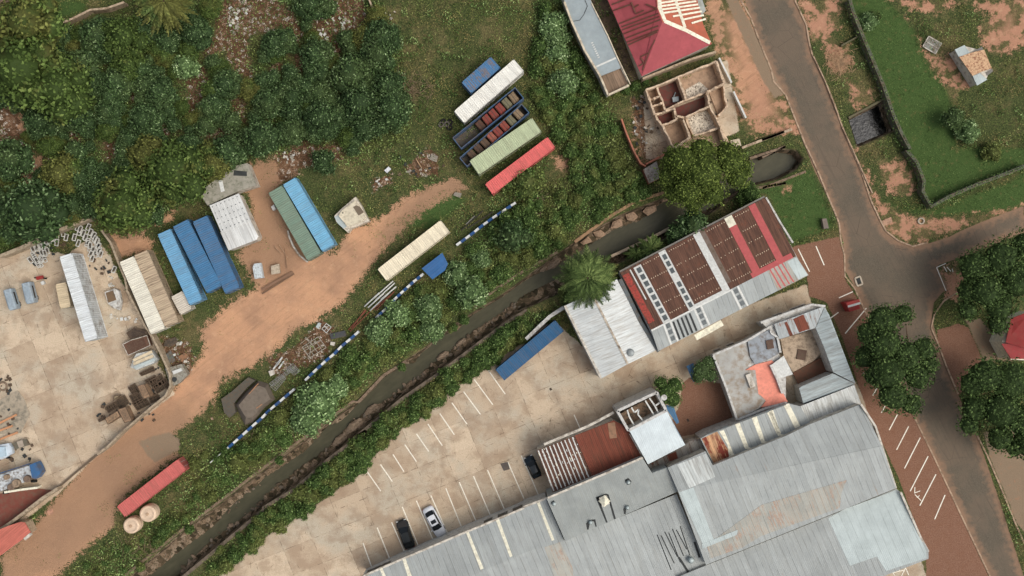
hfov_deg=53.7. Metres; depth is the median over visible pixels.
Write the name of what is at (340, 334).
slab
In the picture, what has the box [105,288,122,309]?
pickup shell
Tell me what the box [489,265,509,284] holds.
bush
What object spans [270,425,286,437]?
bush
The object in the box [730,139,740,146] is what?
slab
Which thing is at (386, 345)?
bush
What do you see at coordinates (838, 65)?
straw
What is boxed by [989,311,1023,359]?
red building
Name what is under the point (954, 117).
bush
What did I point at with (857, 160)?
verge wall
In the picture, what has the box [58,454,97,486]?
boundary wall
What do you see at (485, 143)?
bale
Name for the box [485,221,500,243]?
bush
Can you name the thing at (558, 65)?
bush
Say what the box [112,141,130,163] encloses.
tree
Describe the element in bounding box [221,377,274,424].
covered heap
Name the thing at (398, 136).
undergrowth
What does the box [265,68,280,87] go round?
tree
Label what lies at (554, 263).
boulder
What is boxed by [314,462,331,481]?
bush
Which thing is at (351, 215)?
shed
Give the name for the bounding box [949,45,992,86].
hut
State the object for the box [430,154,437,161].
pallet
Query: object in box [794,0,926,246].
kerb
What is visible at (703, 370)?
tree
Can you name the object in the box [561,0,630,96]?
long shed
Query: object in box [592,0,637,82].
courtyard paving
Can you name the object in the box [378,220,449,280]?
shipping container
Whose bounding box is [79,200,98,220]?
tree
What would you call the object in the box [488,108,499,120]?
bale
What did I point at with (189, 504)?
bush
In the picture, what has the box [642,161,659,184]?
outhouse
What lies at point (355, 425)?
boulder
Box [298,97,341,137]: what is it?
tree
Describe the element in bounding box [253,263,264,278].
fridge
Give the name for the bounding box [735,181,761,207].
bush
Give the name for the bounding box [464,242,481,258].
bush
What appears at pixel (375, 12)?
tree
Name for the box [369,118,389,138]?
tree
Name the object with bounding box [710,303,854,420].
courtyard house
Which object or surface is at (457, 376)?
bush
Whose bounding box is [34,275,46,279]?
motorbike
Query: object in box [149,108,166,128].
tree
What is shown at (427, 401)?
bush
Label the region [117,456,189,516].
shipping container
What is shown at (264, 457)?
bush
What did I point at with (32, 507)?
boundary wall
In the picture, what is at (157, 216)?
tree
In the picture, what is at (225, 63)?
tree
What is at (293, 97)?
tree
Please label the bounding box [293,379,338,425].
bush
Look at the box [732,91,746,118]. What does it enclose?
garden wall
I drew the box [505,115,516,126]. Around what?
bale
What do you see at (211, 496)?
bush
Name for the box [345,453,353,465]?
bush
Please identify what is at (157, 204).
tree
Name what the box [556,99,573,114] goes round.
bush
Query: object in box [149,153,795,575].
water
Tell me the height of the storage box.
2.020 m
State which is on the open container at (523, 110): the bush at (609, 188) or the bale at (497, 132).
the bale at (497, 132)
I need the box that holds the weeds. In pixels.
[0,0,997,570]
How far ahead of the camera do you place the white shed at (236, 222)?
146.99 m
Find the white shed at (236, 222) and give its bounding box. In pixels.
[210,193,261,250]
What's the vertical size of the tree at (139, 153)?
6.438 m
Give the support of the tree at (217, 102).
on the ground at (68, 380)
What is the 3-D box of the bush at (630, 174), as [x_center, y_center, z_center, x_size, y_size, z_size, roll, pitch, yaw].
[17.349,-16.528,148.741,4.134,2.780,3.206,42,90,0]
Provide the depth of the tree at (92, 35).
145.89 m
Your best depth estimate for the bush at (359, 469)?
148.61 m
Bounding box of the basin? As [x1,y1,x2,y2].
[672,92,678,102]
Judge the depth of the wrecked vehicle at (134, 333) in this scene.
149.06 m
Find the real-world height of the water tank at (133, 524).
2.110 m
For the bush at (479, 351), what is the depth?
148.96 m
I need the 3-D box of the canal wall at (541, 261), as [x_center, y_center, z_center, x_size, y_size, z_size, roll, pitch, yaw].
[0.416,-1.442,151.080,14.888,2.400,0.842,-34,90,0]
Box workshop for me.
[618,196,807,350]
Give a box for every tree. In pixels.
[0,0,70,47]
[0,31,69,111]
[0,96,9,109]
[0,136,37,183]
[0,171,8,185]
[0,177,72,248]
[0,187,9,199]
[0,196,6,215]
[0,212,7,226]
[0,222,17,243]
[0,237,10,247]
[3,177,23,192]
[9,102,22,115]
[19,106,62,141]
[20,130,33,145]
[30,52,96,127]
[31,167,43,176]
[33,167,45,185]
[36,134,61,157]
[37,150,84,194]
[54,27,72,47]
[55,45,68,57]
[55,122,67,134]
[55,136,65,150]
[57,131,69,140]
[62,193,83,216]
[63,109,95,137]
[63,212,81,228]
[64,139,88,161]
[65,39,81,51]
[66,48,100,74]
[69,163,98,193]
[70,25,82,42]
[77,15,113,56]
[78,180,100,209]
[79,47,103,65]
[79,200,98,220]
[81,128,95,139]
[82,156,97,171]
[85,140,95,151]
[88,70,103,95]
[88,169,104,187]
[90,90,99,100]
[90,165,159,236]
[92,100,124,124]
[94,124,120,143]
[96,87,122,103]
[96,162,109,170]
[96,166,115,185]
[97,58,102,65]
[99,65,134,100]
[101,14,153,59]
[102,52,118,64]
[106,116,123,130]
[109,54,147,81]
[111,99,126,112]
[111,158,121,171]
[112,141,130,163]
[115,128,141,148]
[117,158,134,171]
[118,93,131,101]
[121,115,131,127]
[124,133,163,179]
[126,101,163,135]
[131,16,157,44]
[133,0,199,36]
[133,73,157,97]
[133,95,149,106]
[134,58,152,76]
[141,137,212,208]
[143,74,177,109]
[144,15,164,30]
[144,53,156,63]
[145,40,160,57]
[148,127,168,143]
[148,197,162,209]
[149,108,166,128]
[149,206,164,226]
[150,64,165,77]
[151,86,177,109]
[153,29,179,54]
[153,50,175,67]
[159,102,175,118]
[164,116,182,132]
[167,65,177,79]
[172,95,179,104]
[173,5,190,25]
[174,99,190,115]
[174,134,190,146]
[175,41,200,61]
[176,16,214,52]
[178,133,205,149]
[182,111,197,126]
[183,124,196,134]
[186,9,201,20]
[193,103,202,119]
[193,115,217,137]
[194,16,209,25]
[195,97,220,120]
[196,140,231,184]
[199,0,223,19]
[200,77,216,98]
[201,92,231,113]
[203,53,223,68]
[206,65,227,79]
[212,67,243,101]
[212,111,227,127]
[212,129,249,172]
[214,68,240,86]
[220,58,229,69]
[220,111,242,132]
[236,126,250,143]
[237,76,259,101]
[240,116,282,159]
[246,109,265,124]
[250,90,263,105]
[253,70,269,90]
[253,88,282,120]
[257,49,270,63]
[260,28,289,58]
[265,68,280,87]
[270,55,282,63]
[271,80,291,101]
[274,27,296,52]
[274,121,286,144]
[277,116,288,122]
[279,104,303,121]
[280,118,307,146]
[281,85,304,107]
[282,63,299,81]
[290,0,331,23]
[290,43,299,53]
[290,74,303,88]
[293,78,315,95]
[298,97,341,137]
[299,35,335,71]
[301,20,312,31]
[301,65,312,74]
[301,102,310,119]
[302,29,322,44]
[302,90,317,105]
[303,71,318,82]
[305,134,321,144]
[309,81,333,100]
[309,149,336,175]
[313,67,332,85]
[314,127,334,141]
[319,0,338,18]
[322,88,338,105]
[327,52,339,71]
[327,52,376,96]
[331,94,342,104]
[331,100,350,127]
[332,128,342,138]
[336,28,352,51]
[336,129,351,148]
[337,86,379,125]
[341,42,358,56]
[343,126,354,137]
[344,143,360,156]
[347,116,376,143]
[349,137,362,147]
[351,23,368,48]
[358,40,396,75]
[360,17,403,52]
[364,4,389,23]
[368,68,407,96]
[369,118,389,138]
[372,84,414,130]
[390,124,403,134]
[552,244,617,309]
[622,244,642,262]
[637,233,665,256]
[652,374,685,408]
[653,134,754,215]
[691,356,718,384]
[849,300,940,418]
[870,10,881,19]
[953,226,1023,335]
[954,353,1023,459]
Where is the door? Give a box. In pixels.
[179,457,186,463]
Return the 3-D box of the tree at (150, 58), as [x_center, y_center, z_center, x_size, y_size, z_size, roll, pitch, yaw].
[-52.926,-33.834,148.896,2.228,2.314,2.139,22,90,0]
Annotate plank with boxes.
[0,414,16,423]
[0,431,17,439]
[261,271,292,290]
[262,273,293,293]
[468,212,492,227]
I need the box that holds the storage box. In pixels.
[171,291,195,314]
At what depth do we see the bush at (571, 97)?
148.54 m
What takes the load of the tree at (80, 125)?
on the ground at (68, 380)
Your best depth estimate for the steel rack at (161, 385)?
149.26 m
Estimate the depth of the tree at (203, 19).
148.08 m
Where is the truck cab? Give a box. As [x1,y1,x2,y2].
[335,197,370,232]
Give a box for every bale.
[467,149,476,158]
[473,144,483,154]
[475,119,486,131]
[480,138,490,149]
[481,114,492,126]
[486,132,496,143]
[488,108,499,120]
[492,126,503,137]
[494,103,505,115]
[499,121,509,132]
[501,97,512,110]
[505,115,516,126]
[508,92,518,105]
[513,109,523,120]
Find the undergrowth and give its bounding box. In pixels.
[0,0,659,575]
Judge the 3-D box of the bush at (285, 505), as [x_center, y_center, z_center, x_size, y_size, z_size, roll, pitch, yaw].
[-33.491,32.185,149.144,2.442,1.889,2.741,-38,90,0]
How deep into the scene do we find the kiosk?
148.00 m
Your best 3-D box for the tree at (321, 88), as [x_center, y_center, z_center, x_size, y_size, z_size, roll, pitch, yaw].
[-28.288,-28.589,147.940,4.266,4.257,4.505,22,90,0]
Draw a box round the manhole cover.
[500,462,509,470]
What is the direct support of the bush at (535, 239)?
on the ground at (68, 380)
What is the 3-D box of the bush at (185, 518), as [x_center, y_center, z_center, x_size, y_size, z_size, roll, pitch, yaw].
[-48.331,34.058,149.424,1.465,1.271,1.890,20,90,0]
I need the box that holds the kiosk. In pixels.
[840,299,859,311]
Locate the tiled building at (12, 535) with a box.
[0,518,36,555]
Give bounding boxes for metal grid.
[302,336,325,357]
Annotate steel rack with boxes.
[105,402,116,412]
[115,395,129,408]
[128,383,139,395]
[129,391,142,404]
[132,398,149,410]
[139,366,155,375]
[145,375,156,384]
[148,394,160,402]
[149,374,165,388]
[153,377,168,393]
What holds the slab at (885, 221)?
on the ground at (68, 380)
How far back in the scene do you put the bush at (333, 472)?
148.66 m
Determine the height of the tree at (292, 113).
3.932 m
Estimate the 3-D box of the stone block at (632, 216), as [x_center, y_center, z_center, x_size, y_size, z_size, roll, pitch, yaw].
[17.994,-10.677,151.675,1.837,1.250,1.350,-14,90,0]
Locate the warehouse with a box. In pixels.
[363,403,928,575]
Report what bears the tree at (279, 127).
on the ground at (68, 380)
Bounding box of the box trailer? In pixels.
[60,253,107,341]
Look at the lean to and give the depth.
146.60 m
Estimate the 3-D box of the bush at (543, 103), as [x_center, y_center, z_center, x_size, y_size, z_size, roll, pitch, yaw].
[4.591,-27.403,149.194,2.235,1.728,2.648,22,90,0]
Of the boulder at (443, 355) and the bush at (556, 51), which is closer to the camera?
the bush at (556, 51)
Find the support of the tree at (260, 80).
on the ground at (68, 380)
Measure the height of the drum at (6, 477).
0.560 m
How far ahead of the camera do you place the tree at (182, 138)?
147.04 m
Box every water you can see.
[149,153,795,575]
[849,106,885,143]
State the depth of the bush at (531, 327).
149.07 m
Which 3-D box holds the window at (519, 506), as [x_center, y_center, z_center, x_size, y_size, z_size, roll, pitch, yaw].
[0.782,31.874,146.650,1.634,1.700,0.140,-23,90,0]
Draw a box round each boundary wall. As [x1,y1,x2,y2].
[0,217,95,257]
[2,486,62,527]
[4,485,41,492]
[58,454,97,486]
[63,1,127,25]
[97,230,174,454]
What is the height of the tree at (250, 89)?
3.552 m
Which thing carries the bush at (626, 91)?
on the ground at (68, 380)
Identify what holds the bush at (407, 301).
on the ground at (68, 380)
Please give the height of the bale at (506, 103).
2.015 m
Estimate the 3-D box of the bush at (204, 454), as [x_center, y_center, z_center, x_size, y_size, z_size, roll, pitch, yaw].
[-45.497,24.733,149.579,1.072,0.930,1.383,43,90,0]
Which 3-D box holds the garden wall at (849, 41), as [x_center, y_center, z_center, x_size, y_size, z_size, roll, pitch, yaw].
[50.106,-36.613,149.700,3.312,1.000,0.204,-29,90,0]
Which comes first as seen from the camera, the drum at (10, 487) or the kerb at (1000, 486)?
the drum at (10, 487)
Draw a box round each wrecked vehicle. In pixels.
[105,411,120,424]
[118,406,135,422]
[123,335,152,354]
[126,328,148,338]
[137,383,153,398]
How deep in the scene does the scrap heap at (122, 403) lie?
149.70 m
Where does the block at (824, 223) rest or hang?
on the ground at (68, 380)
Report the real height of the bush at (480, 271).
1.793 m
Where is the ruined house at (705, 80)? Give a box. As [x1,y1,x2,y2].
[643,60,727,147]
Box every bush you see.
[83,562,90,569]
[92,567,102,575]
[101,560,109,566]
[121,567,127,573]
[123,544,132,553]
[135,561,145,572]
[151,533,165,547]
[157,524,170,536]
[165,516,179,530]
[171,54,202,80]
[181,513,190,524]
[184,524,193,534]
[185,500,194,508]
[188,456,200,471]
[192,490,201,501]
[193,478,203,488]
[201,451,208,458]
[205,562,219,575]
[206,490,216,501]
[209,472,220,485]
[212,454,224,464]
[216,545,224,554]
[217,555,234,574]
[219,476,231,485]
[220,445,231,456]
[226,448,248,474]
[227,545,244,564]
[235,532,242,538]
[236,440,251,458]
[237,535,252,550]
[244,523,263,542]
[244,541,261,555]
[245,453,257,466]
[250,440,265,457]
[251,510,266,528]
[252,425,272,447]
[255,534,266,545]
[259,450,271,462]
[263,516,278,532]
[264,507,276,519]
[267,408,291,431]
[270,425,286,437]
[273,511,284,521]
[273,517,291,535]
[274,456,283,465]
[275,433,292,448]
[278,498,294,513]
[281,506,295,522]
[287,402,320,438]
[288,390,303,406]
[292,484,305,500]
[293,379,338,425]
[294,503,308,521]
[302,484,319,504]
[303,502,315,514]
[305,472,321,490]
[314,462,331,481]
[317,366,334,384]
[317,482,334,498]
[325,372,348,398]
[327,464,338,477]
[327,476,338,489]
[331,452,346,468]
[334,358,352,377]
[336,477,349,487]
[337,462,349,477]
[339,343,358,365]
[342,465,358,483]
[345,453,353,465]
[346,376,360,390]
[347,435,367,452]
[350,447,368,460]
[350,460,367,475]
[351,353,375,375]
[354,371,366,380]
[354,456,373,468]
[362,337,380,356]
[363,316,392,347]
[363,444,375,457]
[365,433,378,444]
[372,418,389,437]
[372,437,389,450]
[373,351,385,366]
[373,432,386,440]
[379,410,398,427]
[381,339,392,349]
[384,299,411,327]
[386,327,406,343]
[386,428,399,440]
[388,342,403,356]
[390,409,400,418]
[397,363,405,370]
[398,293,414,308]
[398,406,407,421]
[399,418,410,427]
[404,323,422,343]
[405,408,420,423]
[406,308,419,324]
[408,391,424,411]
[413,282,430,297]
[413,293,443,323]
[419,319,446,343]
[419,406,432,420]
[421,394,432,408]
[423,386,431,396]
[428,381,446,400]
[430,281,446,300]
[430,393,447,409]
[435,310,452,326]
[436,366,454,385]
[441,379,459,397]
[442,259,468,287]
[444,295,460,310]
[449,322,457,330]
[452,369,462,380]
[453,274,488,310]
[459,314,469,324]
[459,357,471,369]
[461,373,472,384]
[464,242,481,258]
[464,365,479,377]
[465,261,477,277]
[470,247,491,267]
[470,357,482,371]
[471,267,487,282]
[472,345,488,357]
[474,353,495,371]
[482,343,489,350]
[484,277,496,290]
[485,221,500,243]
[488,240,503,253]
[488,334,502,347]
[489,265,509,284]
[489,353,501,365]
[490,345,505,359]
[492,251,508,264]
[493,217,534,253]
[495,323,514,340]
[498,338,515,354]
[499,209,514,225]
[501,180,514,195]
[502,261,511,273]
[506,251,519,265]
[509,204,521,220]
[510,164,546,201]
[510,316,528,334]
[517,210,540,231]
[517,332,530,344]
[518,199,534,212]
[518,247,536,269]
[521,228,538,250]
[526,56,546,78]
[527,35,550,57]
[527,321,534,331]
[528,83,545,103]
[529,239,551,260]
[533,199,545,211]
[535,95,549,109]
[537,0,553,17]
[537,54,553,75]
[537,227,547,240]
[538,11,568,37]
[539,106,557,125]
[541,207,562,226]
[541,310,555,323]
[543,42,569,64]
[543,217,566,239]
[544,29,572,47]
[545,57,569,74]
[545,82,555,97]
[546,67,579,97]
[548,124,568,144]
[552,235,568,250]
[553,112,566,125]
[553,187,568,204]
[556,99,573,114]
[557,288,573,305]
[559,204,572,218]
[560,88,578,104]
[560,141,579,160]
[561,215,576,231]
[566,156,584,173]
[567,109,582,127]
[567,171,582,185]
[568,46,584,69]
[568,128,580,142]
[568,190,584,209]
[568,208,582,222]
[571,59,589,78]
[573,97,588,109]
[573,119,593,137]
[576,74,594,95]
[576,104,595,120]
[576,181,594,201]
[578,144,593,158]
[586,89,599,104]
[586,165,599,179]
[587,178,605,197]
[591,211,604,224]
[592,144,606,159]
[592,196,614,214]
[594,105,608,121]
[594,123,609,140]
[596,157,609,171]
[600,171,611,182]
[603,147,618,160]
[603,180,614,195]
[607,122,621,137]
[608,154,626,174]
[609,189,622,201]
[611,172,629,194]
[612,92,620,98]
[616,163,642,187]
[621,87,630,96]
[623,186,640,203]
[631,80,640,90]
[637,183,651,200]
[642,80,648,85]
[651,76,657,81]
[665,222,685,244]
[675,209,709,238]
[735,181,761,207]
[858,11,879,31]
[939,105,965,129]
[953,118,981,144]
[979,141,1001,161]
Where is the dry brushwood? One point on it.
(539, 214)
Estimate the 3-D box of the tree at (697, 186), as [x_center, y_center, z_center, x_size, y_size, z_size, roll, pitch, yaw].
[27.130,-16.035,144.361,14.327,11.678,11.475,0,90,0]
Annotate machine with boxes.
[166,363,189,385]
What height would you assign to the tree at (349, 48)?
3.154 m
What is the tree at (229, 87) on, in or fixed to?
on the ground at (68, 380)
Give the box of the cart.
[12,439,30,449]
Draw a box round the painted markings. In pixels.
[363,246,952,575]
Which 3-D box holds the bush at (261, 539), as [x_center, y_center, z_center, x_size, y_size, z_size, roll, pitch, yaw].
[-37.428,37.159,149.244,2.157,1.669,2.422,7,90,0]
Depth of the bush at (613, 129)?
148.92 m
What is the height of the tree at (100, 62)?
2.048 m
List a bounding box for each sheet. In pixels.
[164,337,177,345]
[166,351,175,363]
[178,353,188,361]
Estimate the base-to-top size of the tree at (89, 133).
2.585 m
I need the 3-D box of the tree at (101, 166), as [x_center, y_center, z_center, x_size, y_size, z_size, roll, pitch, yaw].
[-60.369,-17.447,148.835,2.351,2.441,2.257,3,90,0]
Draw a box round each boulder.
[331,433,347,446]
[346,418,364,433]
[364,404,378,414]
[436,351,448,360]
[456,338,465,346]
[548,258,560,269]
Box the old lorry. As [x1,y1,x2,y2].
[0,460,45,493]
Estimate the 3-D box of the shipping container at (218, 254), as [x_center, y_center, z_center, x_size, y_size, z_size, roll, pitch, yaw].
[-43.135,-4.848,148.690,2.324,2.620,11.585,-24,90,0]
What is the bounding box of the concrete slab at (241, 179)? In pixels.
[203,163,259,205]
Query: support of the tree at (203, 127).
on the ground at (68, 380)
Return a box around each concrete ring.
[0,381,7,390]
[917,217,924,224]
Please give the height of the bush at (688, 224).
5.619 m
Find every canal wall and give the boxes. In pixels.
[125,360,407,575]
[182,309,526,575]
[474,251,557,307]
[574,191,664,242]
[610,227,668,257]
[748,146,785,159]
[756,171,805,188]
[848,99,882,118]
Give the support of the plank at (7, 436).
on the concrete pad
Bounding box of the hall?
[563,279,659,377]
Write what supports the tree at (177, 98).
on the ground at (68, 380)
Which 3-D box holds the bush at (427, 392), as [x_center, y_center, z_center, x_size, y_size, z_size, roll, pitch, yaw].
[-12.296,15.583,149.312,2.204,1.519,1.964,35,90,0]
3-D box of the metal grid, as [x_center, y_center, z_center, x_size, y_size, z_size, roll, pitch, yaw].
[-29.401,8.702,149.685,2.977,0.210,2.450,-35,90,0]
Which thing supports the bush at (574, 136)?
on the ground at (68, 380)
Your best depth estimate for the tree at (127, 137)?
146.83 m
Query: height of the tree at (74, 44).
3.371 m
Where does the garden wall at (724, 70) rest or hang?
on the ground at (68, 380)
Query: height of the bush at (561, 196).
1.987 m
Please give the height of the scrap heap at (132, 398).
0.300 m
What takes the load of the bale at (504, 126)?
on the open container at (523, 110)
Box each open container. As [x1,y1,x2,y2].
[453,88,523,150]
[460,104,528,167]
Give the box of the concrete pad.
[0,390,29,433]
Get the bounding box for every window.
[367,560,391,572]
[497,510,507,516]
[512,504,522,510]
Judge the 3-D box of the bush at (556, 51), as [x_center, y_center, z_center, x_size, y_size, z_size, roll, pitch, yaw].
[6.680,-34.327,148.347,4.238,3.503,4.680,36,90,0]
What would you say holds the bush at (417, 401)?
on the ground at (68, 380)
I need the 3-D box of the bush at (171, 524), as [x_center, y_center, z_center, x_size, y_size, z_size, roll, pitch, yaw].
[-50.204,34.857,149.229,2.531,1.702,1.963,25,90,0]
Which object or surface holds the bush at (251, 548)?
on the ground at (68, 380)
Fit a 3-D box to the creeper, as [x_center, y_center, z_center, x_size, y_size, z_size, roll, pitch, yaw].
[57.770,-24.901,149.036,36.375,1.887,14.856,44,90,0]
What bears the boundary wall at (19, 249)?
on the ground at (68, 380)
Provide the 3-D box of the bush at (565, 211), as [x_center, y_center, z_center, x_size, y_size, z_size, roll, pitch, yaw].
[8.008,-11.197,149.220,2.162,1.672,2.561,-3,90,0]
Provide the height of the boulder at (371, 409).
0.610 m
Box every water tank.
[123,515,143,533]
[140,503,159,521]
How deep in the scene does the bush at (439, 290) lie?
148.76 m
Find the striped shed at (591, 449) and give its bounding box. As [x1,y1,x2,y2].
[537,411,642,495]
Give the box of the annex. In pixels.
[793,385,860,420]
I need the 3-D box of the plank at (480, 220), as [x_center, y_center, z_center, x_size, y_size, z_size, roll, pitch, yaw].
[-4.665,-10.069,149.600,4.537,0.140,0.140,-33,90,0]
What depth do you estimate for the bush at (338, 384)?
148.22 m
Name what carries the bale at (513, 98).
on the open container at (464, 142)
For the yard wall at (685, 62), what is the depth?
147.89 m
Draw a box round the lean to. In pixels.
[648,436,704,467]
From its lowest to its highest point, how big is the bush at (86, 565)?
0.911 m
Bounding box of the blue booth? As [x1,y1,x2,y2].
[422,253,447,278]
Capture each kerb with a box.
[740,0,990,575]
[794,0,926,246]
[930,292,958,393]
[977,435,1023,542]
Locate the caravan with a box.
[131,350,159,369]
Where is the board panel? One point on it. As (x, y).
(932, 44)
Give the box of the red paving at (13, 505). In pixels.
[0,488,51,526]
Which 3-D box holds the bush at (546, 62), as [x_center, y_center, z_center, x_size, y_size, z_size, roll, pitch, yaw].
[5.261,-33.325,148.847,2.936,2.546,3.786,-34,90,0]
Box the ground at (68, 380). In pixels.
[0,0,1023,575]
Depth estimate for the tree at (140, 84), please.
147.00 m
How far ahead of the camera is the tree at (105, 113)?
146.64 m
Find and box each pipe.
[350,312,368,331]
[369,293,391,312]
[373,281,393,298]
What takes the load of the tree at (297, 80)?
on the ground at (68, 380)
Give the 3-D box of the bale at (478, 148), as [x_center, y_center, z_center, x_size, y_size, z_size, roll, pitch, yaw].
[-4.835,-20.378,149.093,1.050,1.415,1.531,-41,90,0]
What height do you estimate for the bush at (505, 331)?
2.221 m
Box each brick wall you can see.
[620,119,645,167]
[644,154,663,164]
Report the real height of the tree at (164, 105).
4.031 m
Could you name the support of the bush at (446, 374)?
on the ground at (68, 380)
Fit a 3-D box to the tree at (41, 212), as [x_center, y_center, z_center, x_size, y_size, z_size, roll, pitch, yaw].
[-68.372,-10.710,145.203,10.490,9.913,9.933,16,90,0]
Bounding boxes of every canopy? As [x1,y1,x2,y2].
[3,288,20,310]
[21,282,38,303]
[666,405,678,423]
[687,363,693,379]
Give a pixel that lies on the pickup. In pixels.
(7, 450)
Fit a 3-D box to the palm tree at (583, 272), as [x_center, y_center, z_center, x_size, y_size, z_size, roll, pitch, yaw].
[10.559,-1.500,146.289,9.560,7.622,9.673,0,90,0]
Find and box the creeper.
[844,0,1023,209]
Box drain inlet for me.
[854,276,862,285]
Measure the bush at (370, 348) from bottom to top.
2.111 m
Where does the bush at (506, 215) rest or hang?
on the ground at (68, 380)
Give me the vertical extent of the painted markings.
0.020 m
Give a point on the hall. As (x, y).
(613, 334)
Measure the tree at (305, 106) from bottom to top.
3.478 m
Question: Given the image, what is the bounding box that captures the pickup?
[0,443,14,458]
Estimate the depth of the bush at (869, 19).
148.64 m
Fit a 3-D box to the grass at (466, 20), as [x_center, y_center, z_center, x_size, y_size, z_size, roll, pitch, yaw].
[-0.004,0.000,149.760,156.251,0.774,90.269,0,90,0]
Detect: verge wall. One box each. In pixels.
[813,56,838,114]
[842,128,872,192]
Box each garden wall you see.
[717,58,731,83]
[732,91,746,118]
[741,128,791,148]
[840,35,858,46]
[845,0,1023,208]
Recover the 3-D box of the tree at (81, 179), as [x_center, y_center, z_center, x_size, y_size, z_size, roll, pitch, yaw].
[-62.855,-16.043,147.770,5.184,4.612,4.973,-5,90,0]
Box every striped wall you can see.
[227,388,295,448]
[304,330,359,380]
[375,273,424,318]
[456,202,515,245]
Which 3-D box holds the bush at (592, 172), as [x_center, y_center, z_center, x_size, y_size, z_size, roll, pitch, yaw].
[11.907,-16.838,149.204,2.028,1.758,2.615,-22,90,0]
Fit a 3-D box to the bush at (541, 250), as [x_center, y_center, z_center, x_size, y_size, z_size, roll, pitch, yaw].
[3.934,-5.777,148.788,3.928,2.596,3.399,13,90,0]
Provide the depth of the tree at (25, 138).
148.24 m
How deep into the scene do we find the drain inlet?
149.98 m
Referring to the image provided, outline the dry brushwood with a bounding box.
[95,64,663,565]
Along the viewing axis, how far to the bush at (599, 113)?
148.93 m
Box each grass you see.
[0,0,1023,575]
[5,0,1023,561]
[58,0,1023,241]
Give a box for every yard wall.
[525,306,563,339]
[641,51,715,81]
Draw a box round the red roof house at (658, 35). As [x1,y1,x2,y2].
[608,0,711,79]
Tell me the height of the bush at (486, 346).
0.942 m
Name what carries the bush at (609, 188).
on the ground at (68, 380)
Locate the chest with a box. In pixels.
[271,264,280,274]
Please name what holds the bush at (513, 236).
on the ground at (68, 380)
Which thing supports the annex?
on the ground at (68, 380)
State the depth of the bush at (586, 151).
148.92 m
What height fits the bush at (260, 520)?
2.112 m
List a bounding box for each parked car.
[396,518,414,549]
[422,505,445,537]
[524,454,541,478]
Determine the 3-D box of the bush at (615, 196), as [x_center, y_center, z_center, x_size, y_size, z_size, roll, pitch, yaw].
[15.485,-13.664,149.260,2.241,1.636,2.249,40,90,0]
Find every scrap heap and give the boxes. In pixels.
[116,396,127,407]
[130,394,141,402]
[134,399,148,408]
[151,375,163,386]
[154,379,167,392]
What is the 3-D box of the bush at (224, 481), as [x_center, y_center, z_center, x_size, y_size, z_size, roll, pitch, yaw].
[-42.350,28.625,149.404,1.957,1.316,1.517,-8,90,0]
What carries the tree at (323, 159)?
on the ground at (68, 380)
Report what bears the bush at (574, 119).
on the ground at (68, 380)
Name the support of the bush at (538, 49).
on the ground at (68, 380)
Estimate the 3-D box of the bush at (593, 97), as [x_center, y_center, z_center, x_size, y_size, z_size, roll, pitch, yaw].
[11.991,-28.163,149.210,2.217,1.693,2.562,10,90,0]
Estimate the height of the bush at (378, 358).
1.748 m
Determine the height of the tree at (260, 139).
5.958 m
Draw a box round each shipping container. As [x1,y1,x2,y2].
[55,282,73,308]
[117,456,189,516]
[120,256,170,333]
[134,250,183,326]
[158,229,206,304]
[173,219,221,292]
[193,215,243,293]
[269,186,323,260]
[283,177,337,251]
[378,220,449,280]
[454,59,523,124]
[462,57,500,95]
[470,118,540,176]
[485,137,554,195]
[495,320,563,379]
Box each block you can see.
[580,237,592,244]
[593,230,605,237]
[610,218,622,228]
[612,387,684,463]
[625,212,637,220]
[643,205,656,215]
[820,218,828,228]
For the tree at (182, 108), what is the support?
on the ground at (68, 380)
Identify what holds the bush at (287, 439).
on the ground at (68, 380)
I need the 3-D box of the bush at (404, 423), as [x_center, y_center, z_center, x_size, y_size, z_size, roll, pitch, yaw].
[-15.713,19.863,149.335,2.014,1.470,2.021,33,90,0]
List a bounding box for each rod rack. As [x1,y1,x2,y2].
[269,366,294,385]
[270,375,285,390]
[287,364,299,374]
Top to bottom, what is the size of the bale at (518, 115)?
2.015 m
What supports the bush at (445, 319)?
on the ground at (68, 380)
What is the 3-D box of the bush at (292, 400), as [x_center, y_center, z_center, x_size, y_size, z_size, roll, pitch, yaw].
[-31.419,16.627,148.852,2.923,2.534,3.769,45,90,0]
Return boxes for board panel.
[923,36,941,53]
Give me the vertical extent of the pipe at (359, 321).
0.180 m
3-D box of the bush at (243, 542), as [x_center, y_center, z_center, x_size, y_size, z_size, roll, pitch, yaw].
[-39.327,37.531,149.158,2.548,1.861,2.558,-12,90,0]
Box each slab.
[330,330,346,338]
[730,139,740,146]
[882,217,891,225]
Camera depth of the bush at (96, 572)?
149.29 m
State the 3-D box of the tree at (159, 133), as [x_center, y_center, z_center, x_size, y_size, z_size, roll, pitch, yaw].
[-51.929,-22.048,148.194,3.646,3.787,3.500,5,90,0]
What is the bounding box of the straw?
[822,42,857,78]
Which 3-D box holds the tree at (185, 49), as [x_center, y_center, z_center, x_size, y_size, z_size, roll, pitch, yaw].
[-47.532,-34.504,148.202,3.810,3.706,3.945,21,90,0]
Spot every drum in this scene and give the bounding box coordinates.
[3,474,9,479]
[7,483,14,490]
[11,479,21,487]
[23,475,31,481]
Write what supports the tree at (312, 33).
on the ground at (68, 380)
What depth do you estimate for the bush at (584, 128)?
148.73 m

